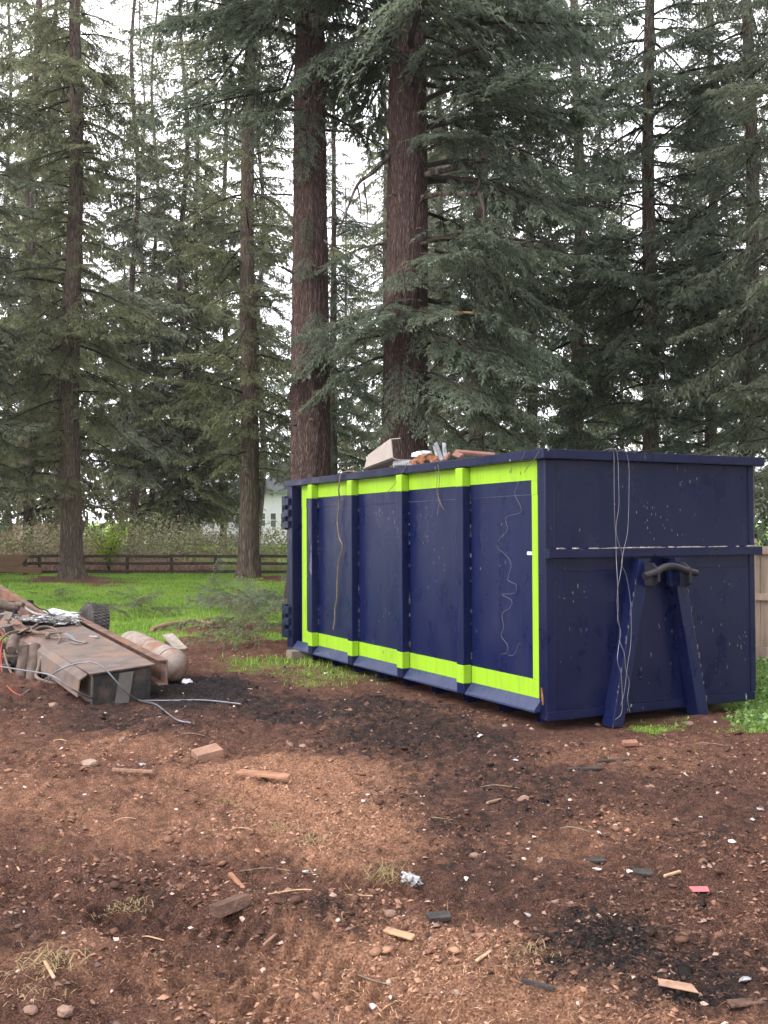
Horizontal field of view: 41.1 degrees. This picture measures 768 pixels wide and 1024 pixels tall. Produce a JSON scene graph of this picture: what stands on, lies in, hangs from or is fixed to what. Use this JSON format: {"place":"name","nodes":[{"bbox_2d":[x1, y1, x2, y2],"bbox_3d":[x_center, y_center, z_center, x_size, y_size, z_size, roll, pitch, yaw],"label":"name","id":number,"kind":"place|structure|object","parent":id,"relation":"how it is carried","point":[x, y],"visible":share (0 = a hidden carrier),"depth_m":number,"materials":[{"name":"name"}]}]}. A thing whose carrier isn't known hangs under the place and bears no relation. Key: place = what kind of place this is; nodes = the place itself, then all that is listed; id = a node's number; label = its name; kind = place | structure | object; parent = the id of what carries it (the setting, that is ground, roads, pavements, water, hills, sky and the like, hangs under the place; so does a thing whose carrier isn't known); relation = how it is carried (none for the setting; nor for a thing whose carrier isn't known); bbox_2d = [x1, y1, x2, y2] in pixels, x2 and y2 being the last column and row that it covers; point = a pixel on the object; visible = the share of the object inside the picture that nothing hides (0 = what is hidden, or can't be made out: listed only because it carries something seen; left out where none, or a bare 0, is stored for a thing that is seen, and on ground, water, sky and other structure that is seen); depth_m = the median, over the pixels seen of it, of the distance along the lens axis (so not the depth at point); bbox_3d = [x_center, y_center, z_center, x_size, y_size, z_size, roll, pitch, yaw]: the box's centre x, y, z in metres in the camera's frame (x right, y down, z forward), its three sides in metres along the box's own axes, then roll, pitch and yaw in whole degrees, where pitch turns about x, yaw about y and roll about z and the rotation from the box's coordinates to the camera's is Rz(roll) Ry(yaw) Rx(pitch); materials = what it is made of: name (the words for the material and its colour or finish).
{"place":"outdoors","nodes":[
{"label":"outdoors","id":0,"kind":"place"},
{"bbox_2d":[144,471,288,543],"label":"white house","id":1,"kind":"structure","parent":0,"point":[273,505],"depth_m":74.50,"materials":[{"name":"paint"}]},
{"bbox_2d":[269,512,276,527],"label":"window","id":2,"kind":"structure","parent":1,"relation":"in","point":[273,515],"depth_m":74.46,"materials":[{"name":"white glass"}]},
{"bbox_2d":[0,523,767,1023],"bbox_3d":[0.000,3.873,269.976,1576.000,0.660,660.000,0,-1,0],"label":"ground","id":3,"kind":"structure","parent":0,"point":[166,777],"depth_m":5.43,"materials":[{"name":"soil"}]},
{"bbox_2d":[0,555,42,574],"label":"plank fence","id":4,"kind":"object","parent":3,"relation":"on","point":[16,562],"visible":0.86,"depth_m":32.39,"materials":[{"name":"brown wood"}]},
{"bbox_2d":[23,1005,37,1014],"bbox_3d":[-1.187,1.669,3.436,0.053,0.033,0.042,0,-1,22],"label":"stone","id":5,"kind":"object","parent":3,"relation":"on","point":[30,1009],"visible":1,"depth_m":3.43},
{"bbox_2d":[0,0,68,530],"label":"conifer tree","id":6,"kind":"object","parent":3,"relation":"on","point":[31,429],"visible":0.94,"depth_m":29.03,"materials":[{"name":"green plant"}]},
{"bbox_2d":[0,1,87,551],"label":"conifer tree","id":7,"kind":"object","parent":3,"relation":"on","point":[1,167],"visible":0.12,"depth_m":56.09,"materials":[{"name":"green plant"}]},
{"bbox_2d":[0,0,90,533],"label":"conifer tree","id":8,"kind":"object","parent":3,"relation":"on","point":[20,520],"visible":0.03,"depth_m":69.59,"materials":[{"name":"green plant"}]},
{"bbox_2d":[3,940,92,982],"bbox_3d":[-1.201,1.601,3.657,0.357,0.049,0.362,0,-1,0],"label":"grass tuft","id":9,"kind":"object","parent":3,"relation":"on","point":[56,957],"visible":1,"depth_m":3.67,"materials":[{"name":"plant"}]},
{"bbox_2d":[1,971,100,1004],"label":"grass tuft","id":10,"kind":"object","parent":3,"relation":"on","point":[39,989],"visible":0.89,"depth_m":3.52,"materials":[{"name":"plant"}]},
{"bbox_2d":[28,587,77,599],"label":"fir bough","id":11,"kind":"object","parent":3,"relation":"on","point":[56,590],"visible":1,"depth_m":21.48,"materials":[{"name":"green plant"}]},
{"bbox_2d":[57,1004,73,1017],"bbox_3d":[-1.064,1.667,3.424,0.058,0.038,0.049,0,-1,16],"label":"stone","id":12,"kind":"object","parent":3,"relation":"on","point":[64,1011],"visible":1,"depth_m":3.41,"materials":[{"name":"stone"}]},
{"bbox_2d":[0,0,147,528],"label":"conifer tree","id":13,"kind":"object","parent":3,"relation":"on","point":[59,198],"visible":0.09,"depth_m":49.91,"materials":[{"name":"green plant"}]},
{"bbox_2d":[0,0,164,561],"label":"conifer tree","id":14,"kind":"object","parent":3,"relation":"on","point":[30,505],"visible":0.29,"depth_m":42.94,"materials":[{"name":"green plant"}]},
{"bbox_2d":[0,585,167,704],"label":"wrecked chassis","id":15,"kind":"object","parent":3,"relation":"on","point":[41,640],"visible":0.94,"depth_m":10.48,"materials":[{"name":"metal"}]},
{"bbox_2d":[0,0,173,578],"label":"conifer tree","id":16,"kind":"object","parent":3,"relation":"on","point":[72,73],"visible":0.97,"depth_m":30.46,"materials":[{"name":"green plant"}]},
{"bbox_2d":[81,758,98,766],"bbox_3d":[-2.063,1.764,7.186,0.112,0.074,0.105,0,-1,-29],"label":"stone","id":17,"kind":"object","parent":3,"relation":"on","point":[90,762],"visible":0.85,"depth_m":7.15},
{"bbox_2d":[78,602,109,629],"bbox_3d":[-3.610,1.461,12.588,0.250,0.676,0.676,18,-10,-33],"label":"tyre","id":18,"kind":"object","parent":3,"relation":"on","point":[97,614],"visible":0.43,"depth_m":12.43,"materials":[{"name":"rubber"}]},
{"bbox_2d":[82,509,133,569],"bbox_3d":[-8.992,0.945,33.854,1.872,2.119,1.740,0,-1,32],"label":"shrub","id":19,"kind":"object","parent":3,"relation":"on","point":[113,543],"visible":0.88,"depth_m":33.77,"materials":[{"name":"green plant"}]},
{"bbox_2d":[85,127,146,539],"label":"conifer tree","id":20,"kind":"object","parent":3,"relation":"on","point":[115,279],"visible":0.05,"depth_m":91.11,"materials":[{"name":"green plant"}]},
{"bbox_2d":[47,661,190,723],"bbox_3d":[-2.224,1.573,9.244,1.903,0.411,0.560,0,-1,36],"label":"cable","id":21,"kind":"object","parent":3,"relation":"on","point":[115,680],"visible":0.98,"depth_m":9.38,"materials":[{"name":"grey metal"}]},
{"bbox_2d":[0,666,240,704],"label":"cable","id":22,"kind":"object","parent":3,"relation":"on","point":[68,686],"visible":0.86,"depth_m":9.42,"materials":[{"name":"grey metal"}]},
{"bbox_2d":[91,896,153,918],"bbox_3d":[-1.104,1.712,4.429,0.338,0.040,0.241,0,-1,-29],"label":"grass tuft","id":23,"kind":"object","parent":3,"relation":"on","point":[135,902],"visible":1,"depth_m":4.46,"materials":[{"name":"plant"}]},
{"bbox_2d":[102,586,146,611],"bbox_3d":[-4.822,1.711,19.014,1.047,0.637,1.218,0,-1,-34],"label":"fir bough","id":24,"kind":"object","parent":3,"relation":"on","point":[122,605],"visible":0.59,"depth_m":19.09,"materials":[{"name":"green plant"}]},
{"bbox_2d":[56,0,206,554],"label":"conifer tree","id":25,"kind":"object","parent":3,"relation":"on","point":[157,455],"visible":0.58,"depth_m":49.86,"materials":[{"name":"green plant"}]},
{"bbox_2d":[112,768,153,772],"bbox_3d":[-1.687,1.734,6.874,0.298,0.020,0.020,0,-1,12],"label":"plank","id":26,"kind":"object","parent":3,"relation":"on","point":[132,770],"visible":1,"depth_m":6.86,"materials":[{"name":"brown wood"}]},
{"bbox_2d":[82,589,187,617],"bbox_3d":[-4.402,1.694,18.181,1.291,0.594,1.524,0,-1,36],"label":"fir bough","id":27,"kind":"object","parent":3,"relation":"on","point":[144,601],"visible":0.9,"depth_m":18.10,"materials":[{"name":"green plant"}]},
{"bbox_2d":[93,0,186,544],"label":"conifer tree","id":28,"kind":"object","parent":3,"relation":"on","point":[126,499],"visible":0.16,"depth_m":69.43,"materials":[{"name":"green plant"}]},
{"bbox_2d":[0,513,286,569],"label":"undergrowth","id":29,"kind":"object","parent":3,"relation":"on","point":[193,550],"visible":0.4,"depth_m":35.99,"materials":[{"name":"plant"}]},
{"bbox_2d":[0,554,286,573],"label":"rail fence","id":30,"kind":"object","parent":3,"relation":"on","point":[127,563],"visible":0.58,"depth_m":33.11,"materials":[{"name":"brown wood"}]},
{"bbox_2d":[82,0,210,550],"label":"conifer tree","id":31,"kind":"object","parent":3,"relation":"on","point":[152,494],"visible":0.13,"depth_m":57.98,"materials":[{"name":"green plant"}]},
{"bbox_2d":[121,631,187,681],"bbox_3d":[-2.565,1.572,11.286,0.352,0.352,1.691,0,2,-31],"label":"gas cylinder","id":32,"kind":"object","parent":3,"relation":"on","point":[177,663],"visible":0.51,"depth_m":10.68,"materials":[{"name":"metal"}]},
{"bbox_2d":[91,0,240,554],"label":"conifer tree","id":33,"kind":"object","parent":3,"relation":"on","point":[188,418],"visible":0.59,"depth_m":51.85,"materials":[{"name":"green plant"}]},
{"bbox_2d":[163,633,187,650],"bbox_3d":[-2.782,1.738,13.711,0.194,0.156,0.852,0,-1,-24],"label":"board","id":34,"kind":"object","parent":3,"relation":"on","point":[172,640],"visible":0.86,"depth_m":13.73,"materials":[{"name":"wood"}]},
{"bbox_2d":[150,620,215,630],"bbox_3d":[-3.311,1.777,16.166,0.663,0.074,1.283,0,-1,43],"label":"bare root","id":35,"kind":"object","parent":3,"relation":"on","point":[156,627],"visible":0.6,"depth_m":16.14,"materials":[{"name":"wood"}]},
{"bbox_2d":[143,10,236,479],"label":"conifer tree","id":36,"kind":"object","parent":3,"relation":"on","point":[197,241],"visible":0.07,"depth_m":86.41,"materials":[{"name":"green plant"}]},
{"bbox_2d":[153,23,239,552],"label":"conifer tree","id":37,"kind":"object","parent":3,"relation":"on","point":[205,467],"visible":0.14,"depth_m":54.74,"materials":[{"name":"green plant"}]},
{"bbox_2d":[191,743,223,761],"bbox_3d":[-1.271,1.740,7.371,0.200,0.077,0.156,-9,10,-28],"label":"wood block","id":38,"kind":"object","parent":3,"relation":"on","point":[208,752],"depth_m":7.33,"materials":[{"name":"wood"}]},
{"bbox_2d":[186,557,236,592],"bbox_3d":[-3.835,1.502,22.927,0.838,0.948,1.154,0,-1,19],"label":"fir bough","id":39,"kind":"object","parent":3,"relation":"on","point":[211,579],"visible":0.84,"depth_m":23.11,"materials":[{"name":"green plant"}]},
{"bbox_2d":[158,586,281,632],"bbox_3d":[-2.252,1.572,15.389,1.920,0.832,1.959,0,-1,-34],"label":"fir bough","id":40,"kind":"object","parent":3,"relation":"on","point":[236,622],"visible":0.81,"depth_m":15.44,"materials":[{"name":"green plant"}]},
{"bbox_2d":[157,4,291,549],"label":"conifer tree","id":41,"kind":"object","parent":3,"relation":"on","point":[231,313],"visible":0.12,"depth_m":59.99,"materials":[{"name":"green plant"}]},
{"bbox_2d":[209,894,252,917],"bbox_3d":[-0.647,1.657,4.319,0.157,0.051,0.103,-11,-8,-32],"label":"wood block","id":42,"kind":"object","parent":3,"relation":"on","point":[228,906],"depth_m":4.28,"materials":[{"name":"wood"}]},
{"bbox_2d":[195,585,267,611],"bbox_3d":[-3.106,1.690,19.285,1.477,0.614,1.677,0,-1,24],"label":"fir bough","id":43,"kind":"object","parent":3,"relation":"on","point":[220,594],"visible":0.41,"depth_m":19.24,"materials":[{"name":"green plant"}]},
{"bbox_2d":[183,600,281,651],"bbox_3d":[-1.717,1.587,13.843,1.811,0.767,1.594,0,-1,0],"label":"fir bough","id":44,"kind":"object","parent":3,"relation":"on","point":[234,632],"visible":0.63,"depth_m":13.64,"materials":[{"name":"green plant"}]},
{"bbox_2d":[183,576,286,620],"bbox_3d":[-2.093,1.649,17.866,2.211,0.996,2.102,0,-1,27],"label":"fir bough","id":45,"kind":"object","parent":3,"relation":"on","point":[263,601],"visible":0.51,"depth_m":17.65,"materials":[{"name":"green plant"}]},
{"bbox_2d":[228,872,244,887],"bbox_3d":[-0.696,1.749,4.853,0.022,0.014,0.159,0,11,-35],"label":"lath","id":46,"kind":"object","parent":3,"relation":"on","point":[232,876],"visible":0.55,"depth_m":4.86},
{"bbox_2d":[129,0,347,578],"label":"conifer tree","id":47,"kind":"object","parent":3,"relation":"on","point":[247,405],"visible":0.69,"depth_m":30.39,"materials":[{"name":"green plant"}]},
{"bbox_2d":[193,25,293,548],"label":"conifer tree","id":48,"kind":"object","parent":3,"relation":"on","point":[274,465],"visible":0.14,"depth_m":52.90,"materials":[{"name":"green plant"}]},
{"bbox_2d":[233,573,286,605],"bbox_3d":[-2.122,1.640,20.217,1.766,0.856,2.131,0,-1,-18],"label":"fir bough","id":49,"kind":"object","parent":3,"relation":"on","point":[269,598],"visible":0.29,"depth_m":20.18,"materials":[{"name":"green plant"}]},
{"bbox_2d":[235,769,290,779],"bbox_3d":[-0.783,1.699,6.646,0.352,0.019,0.098,4,0,8],"label":"plank","id":50,"kind":"object","parent":3,"relation":"on","point":[267,774],"visible":1,"depth_m":6.62,"materials":[{"name":"wood"}]},
{"bbox_2d":[286,649,312,658],"bbox_3d":[-1.043,1.787,12.833,0.320,0.120,0.180,0,-1,-29],"label":"timber block","id":51,"kind":"object","parent":3,"relation":"on","point":[294,653],"depth_m":12.74,"materials":[{"name":"wood"}]},
{"bbox_2d":[283,827,334,846],"bbox_3d":[-0.408,1.711,5.391,0.301,0.052,0.315,0,-1,0],"label":"grass tuft","id":52,"kind":"object","parent":3,"relation":"on","point":[308,833],"visible":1,"depth_m":5.39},
{"bbox_2d":[119,0,505,602],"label":"conifer tree","id":53,"kind":"object","parent":3,"relation":"on","point":[310,446],"visible":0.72,"depth_m":18.80,"materials":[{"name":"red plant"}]},
{"bbox_2d":[267,889,372,896],"bbox_3d":[-0.272,1.627,4.378,0.451,0.019,0.053,0,-1,6],"label":"twig","id":54,"kind":"object","parent":3,"relation":"on","point":[308,890],"visible":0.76,"depth_m":4.39,"materials":[{"name":"brown wood"}]},
{"bbox_2d":[258,20,385,491],"bbox_3d":[-2.041,-8.752,37.934,5.734,21.843,6.139,0,-1,42],"label":"conifer tree","id":55,"kind":"object","parent":3,"relation":"on","point":[335,310],"visible":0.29,"depth_m":37.91,"materials":[{"name":"green plant"}]},
{"bbox_2d":[328,132,381,473],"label":"conifer tree","id":56,"kind":"object","parent":3,"relation":"on","point":[355,308],"visible":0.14,"depth_m":90.13,"materials":[{"name":"green plant"}]},
{"bbox_2d":[329,3,432,471],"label":"conifer tree","id":57,"kind":"object","parent":3,"relation":"on","point":[376,254],"visible":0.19,"depth_m":68.18,"materials":[{"name":"green plant"}]},
{"bbox_2d":[0,642,767,1023],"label":"wood shreds","id":58,"kind":"object","parent":3,"relation":"on","point":[452,1008],"visible":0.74,"depth_m":4.19,"materials":[{"name":"wood"}]},
{"bbox_2d":[0,572,767,733],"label":"grass","id":59,"kind":"structure","parent":3,"relation":"on","point":[191,607],"depth_m":20.94,"materials":[{"name":"plant"}]},
{"bbox_2d":[0,643,767,1023],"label":"soil clods","id":60,"kind":"object","parent":3,"relation":"on","point":[440,957],"visible":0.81,"depth_m":4.62,"materials":[{"name":"soil"}]},
{"bbox_2d":[355,856,421,886],"bbox_3d":[0.013,1.707,4.833,0.385,0.074,0.384,0,-1,0],"label":"grass tuft","id":61,"kind":"object","parent":3,"relation":"on","point":[387,874],"visible":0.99,"depth_m":4.85,"materials":[{"name":"plant"}]},
{"bbox_2d":[371,925,414,939],"bbox_3d":[0.035,1.667,4.072,0.207,0.010,0.045,0,-1,35],"label":"plank","id":62,"kind":"object","parent":3,"relation":"on","point":[401,934],"visible":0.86,"depth_m":4.04,"materials":[{"name":"wood"}]},
{"bbox_2d":[399,871,423,886],"bbox_3d":[0.122,1.738,4.847,0.087,0.069,0.158,0,-1,-36],"label":"foil wad","id":63,"kind":"object","parent":3,"relation":"on","point":[411,879],"visible":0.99,"depth_m":4.81,"materials":[{"name":"metal"}]},
{"bbox_2d":[378,90,455,451],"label":"conifer tree","id":64,"kind":"object","parent":3,"relation":"on","point":[430,292],"visible":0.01,"depth_m":88.10,"materials":[{"name":"green plant"}]},
{"bbox_2d":[425,911,451,922],"bbox_3d":[0.231,1.704,4.315,0.106,0.022,0.055,0,9,-10],"label":"bark plate","id":65,"kind":"object","parent":3,"relation":"on","point":[441,916],"visible":1,"depth_m":4.30,"materials":[{"name":"grey wood"}]},
{"bbox_2d":[350,6,533,470],"bbox_3d":[2.125,-10.677,35.799,7.061,25.932,6.765,0,-1,-17],"label":"conifer tree","id":66,"kind":"object","parent":3,"relation":"on","point":[377,275],"visible":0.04,"depth_m":35.90,"materials":[{"name":"green plant"}]},
{"bbox_2d":[252,0,654,468],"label":"conifer tree","id":67,"kind":"object","parent":3,"relation":"on","point":[404,333],"visible":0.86,"depth_m":17.52,"materials":[{"name":"green plant"}]},
{"bbox_2d":[428,46,519,458],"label":"conifer tree","id":68,"kind":"object","parent":3,"relation":"on","point":[486,443],"visible":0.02,"depth_m":71.65,"materials":[{"name":"green plant"}]},
{"bbox_2d":[367,0,612,459],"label":"conifer tree","id":69,"kind":"object","parent":3,"relation":"on","point":[531,396],"visible":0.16,"depth_m":25.42,"materials":[{"name":"green plant"}]},
{"bbox_2d":[282,448,763,727],"bbox_3d":[1.121,0.690,11.187,2.525,2.283,5.845,0,-1,-27],"label":"waste container","id":70,"kind":"object","parent":3,"relation":"on","point":[423,586],"visible":0.98,"depth_m":9.07,"materials":[{"name":"metal"}]},
{"bbox_2d":[333,471,355,629],"bbox_3d":[-0.476,0.453,11.707,0.127,1.838,0.570,0,-1,-35],"label":"dead vine","id":71,"kind":"object","parent":70,"relation":"hanging from","point":[341,548],"visible":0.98,"depth_m":11.84,"materials":[{"name":"plant"}]},
{"bbox_2d":[364,438,399,469],"bbox_3d":[0.001,-0.652,11.649,0.226,0.364,0.830,0,-1,-27],"label":"folded panel","id":72,"kind":"object","parent":70,"relation":"on","point":[380,457],"visible":0.87,"depth_m":11.57,"materials":[{"name":"beige metal"}]},
{"bbox_2d":[409,453,434,464],"bbox_3d":[0.436,-0.530,10.691,0.293,0.155,0.246,0,-1,-21],"label":"insulation lump","id":73,"kind":"object","parent":70,"relation":"in","point":[419,459],"visible":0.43,"depth_m":10.63,"materials":[{"name":"orange"}]},
{"bbox_2d":[392,459,415,465],"bbox_3d":[0.218,-0.539,10.979,0.230,0.114,0.913,0,-1,-27],"label":"metal strip","id":74,"kind":"object","parent":73,"relation":"on","point":[401,462],"visible":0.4,"depth_m":11.01,"materials":[{"name":"metal"}]},
{"bbox_2d":[455,449,494,455],"bbox_3d":[0.886,-0.559,9.796,0.092,0.139,0.950,0,-1,-21],"label":"red board","id":75,"kind":"object","parent":70,"relation":"on","point":[473,453],"visible":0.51,"depth_m":9.77,"materials":[{"name":"wood"}]},
{"bbox_2d":[603,449,622,719],"bbox_3d":[1.899,0.589,8.533,0.088,2.236,0.230,0,-1,-20],"label":"hanging wire","id":76,"kind":"object","parent":70,"relation":"hanging from","point":[618,599],"visible":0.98,"depth_m":8.47,"materials":[{"name":"metal"}]},
{"bbox_2d":[609,448,629,710],"bbox_3d":[1.941,0.562,8.562,0.108,2.189,0.225,0,-1,-25],"label":"hanging wire","id":77,"kind":"object","parent":70,"relation":"hanging from","point":[620,574],"visible":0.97,"depth_m":8.49,"materials":[{"name":"metal"}]},
{"bbox_2d":[617,450,631,703],"bbox_3d":[2.006,0.535,8.566,0.119,2.118,0.255,0,-1,0],"label":"hanging wire","id":78,"kind":"object","parent":70,"relation":"hanging from","point":[628,585],"visible":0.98,"depth_m":8.53,"materials":[{"name":"metal"}]},
{"bbox_2d":[432,0,627,455],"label":"conifer tree","id":79,"kind":"object","parent":3,"relation":"on","point":[553,389],"visible":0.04,"depth_m":33.97,"materials":[{"name":"green plant"}]},
{"bbox_2d":[501,933,560,966],"bbox_3d":[0.550,1.687,3.949,0.304,0.032,0.230,0,-1,-17],"label":"grass tuft","id":80,"kind":"object","parent":3,"relation":"on","point":[528,949],"visible":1,"depth_m":3.94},
{"bbox_2d":[521,978,554,991],"bbox_3d":[0.553,1.704,3.694,0.129,0.020,0.012,0,-1,30],"label":"board fragment","id":81,"kind":"object","parent":3,"relation":"on","point":[536,984],"visible":1,"depth_m":3.69,"materials":[{"name":"grey wood"}]},
{"bbox_2d":[430,0,705,452],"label":"conifer tree","id":82,"kind":"object","parent":3,"relation":"on","point":[573,434],"visible":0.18,"depth_m":28.89,"materials":[{"name":"green plant"}]},
{"bbox_2d":[567,766,602,770],"bbox_3d":[1.364,1.740,6.955,0.238,0.015,0.040,0,-1,-8],"label":"plank","id":83,"kind":"object","parent":3,"relation":"on","point":[587,768],"visible":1,"depth_m":6.95,"materials":[{"name":"grey wood"}]},
{"bbox_2d":[586,857,606,863],"bbox_3d":[1.076,1.765,5.189,0.100,0.019,0.044,0,9,-15],"label":"bark plate","id":84,"kind":"object","parent":3,"relation":"on","point":[597,860],"visible":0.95,"depth_m":5.18,"materials":[{"name":"grey wood"}]},
{"bbox_2d":[546,22,660,450],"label":"conifer tree","id":85,"kind":"object","parent":3,"relation":"on","point":[631,229],"visible":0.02,"depth_m":61.54,"materials":[{"name":"green plant"}]},
{"bbox_2d":[595,758,629,762],"bbox_3d":[1.639,1.784,7.354,0.258,0.020,0.030,0,-1,-14],"label":"plank","id":86,"kind":"object","parent":3,"relation":"on","point":[609,760],"visible":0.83,"depth_m":7.34,"materials":[{"name":"grey wood"}]},
{"bbox_2d":[586,36,665,451],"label":"conifer tree","id":87,"kind":"object","parent":3,"relation":"on","point":[638,392],"visible":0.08,"depth_m":89.11,"materials":[{"name":"green plant"}]},
{"bbox_2d":[622,739,637,745],"bbox_3d":[1.871,1.756,7.802,0.119,0.032,0.064,0,11,-5],"label":"board fragment","id":88,"kind":"object","parent":3,"relation":"on","point":[632,742],"visible":1,"depth_m":7.78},
{"bbox_2d":[510,0,767,490],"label":"conifer tree","id":89,"kind":"object","parent":3,"relation":"on","point":[644,328],"visible":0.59,"depth_m":25.12,"materials":[{"name":"green plant"}]},
{"bbox_2d":[633,868,652,876],"bbox_3d":[1.259,1.752,4.980,0.093,0.022,0.049,0,13,10],"label":"bark plate","id":90,"kind":"object","parent":3,"relation":"on","point":[641,871],"visible":0.95,"depth_m":4.97,"materials":[{"name":"grey wood"}]},
{"bbox_2d":[582,0,767,533],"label":"conifer tree","id":91,"kind":"object","parent":3,"relation":"on","point":[689,237],"visible":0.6,"depth_m":23.94,"materials":[{"name":"green plant"}]},
{"bbox_2d":[658,978,698,992],"bbox_3d":[1.055,1.698,3.677,0.144,0.007,0.046,3,8,18],"label":"board fragment","id":92,"kind":"object","parent":3,"relation":"on","point":[684,986],"visible":1,"depth_m":3.67,"materials":[{"name":"wood"}]},
{"bbox_2d":[606,0,767,530],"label":"conifer tree","id":93,"kind":"object","parent":3,"relation":"on","point":[715,434],"visible":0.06,"depth_m":30.99,"materials":[{"name":"green plant"}]},
{"bbox_2d":[657,17,738,455],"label":"conifer tree","id":94,"kind":"object","parent":3,"relation":"on","point":[702,434],"visible":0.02,"depth_m":64.47,"materials":[{"name":"green plant"}]},
{"bbox_2d":[689,886,708,891],"bbox_3d":[1.442,1.724,4.687,0.084,0.003,0.054,-3,3,8],"label":"red scrap","id":95,"kind":"object","parent":3,"relation":"on","point":[699,888],"visible":1,"depth_m":4.68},
{"bbox_2d":[661,0,767,525],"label":"conifer tree","id":96,"kind":"object","parent":3,"relation":"on","point":[757,396],"visible":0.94,"depth_m":21.10,"materials":[{"name":"green plant"}]},
{"bbox_2d":[675,656,767,730],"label":"ground cover","id":97,"kind":"object","parent":3,"relation":"on","point":[760,717],"visible":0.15,"depth_m":9.15,"materials":[{"name":"plant"}]},
{"bbox_2d":[704,8,767,545],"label":"conifer tree","id":98,"kind":"object","parent":3,"relation":"on","point":[760,469],"visible":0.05,"depth_m":34.25,"materials":[{"name":"green plant"}]},
{"bbox_2d":[726,997,766,1007],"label":"plank","id":99,"kind":"object","parent":3,"relation":"on","point":[737,1003],"visible":1,"depth_m":3.61,"materials":[{"name":"wood"}]},
{"bbox_2d":[754,539,767,659],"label":"board fence","id":100,"kind":"object","parent":3,"relation":"on","point":[761,599],"visible":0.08,"depth_m":12.46,"materials":[{"name":"brown wood"}]},
{"bbox_2d":[754,502,767,545],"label":"undergrowth","id":101,"kind":"object","parent":3,"relation":"on","point":[760,531],"visible":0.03,"depth_m":18.37,"materials":[{"name":"green plant"}]},
{"bbox_2d":[0,0,767,522],"label":"sky","id":102,"kind":"structure","parent":0,"point":[353,152],"materials":[{"name":"white"}]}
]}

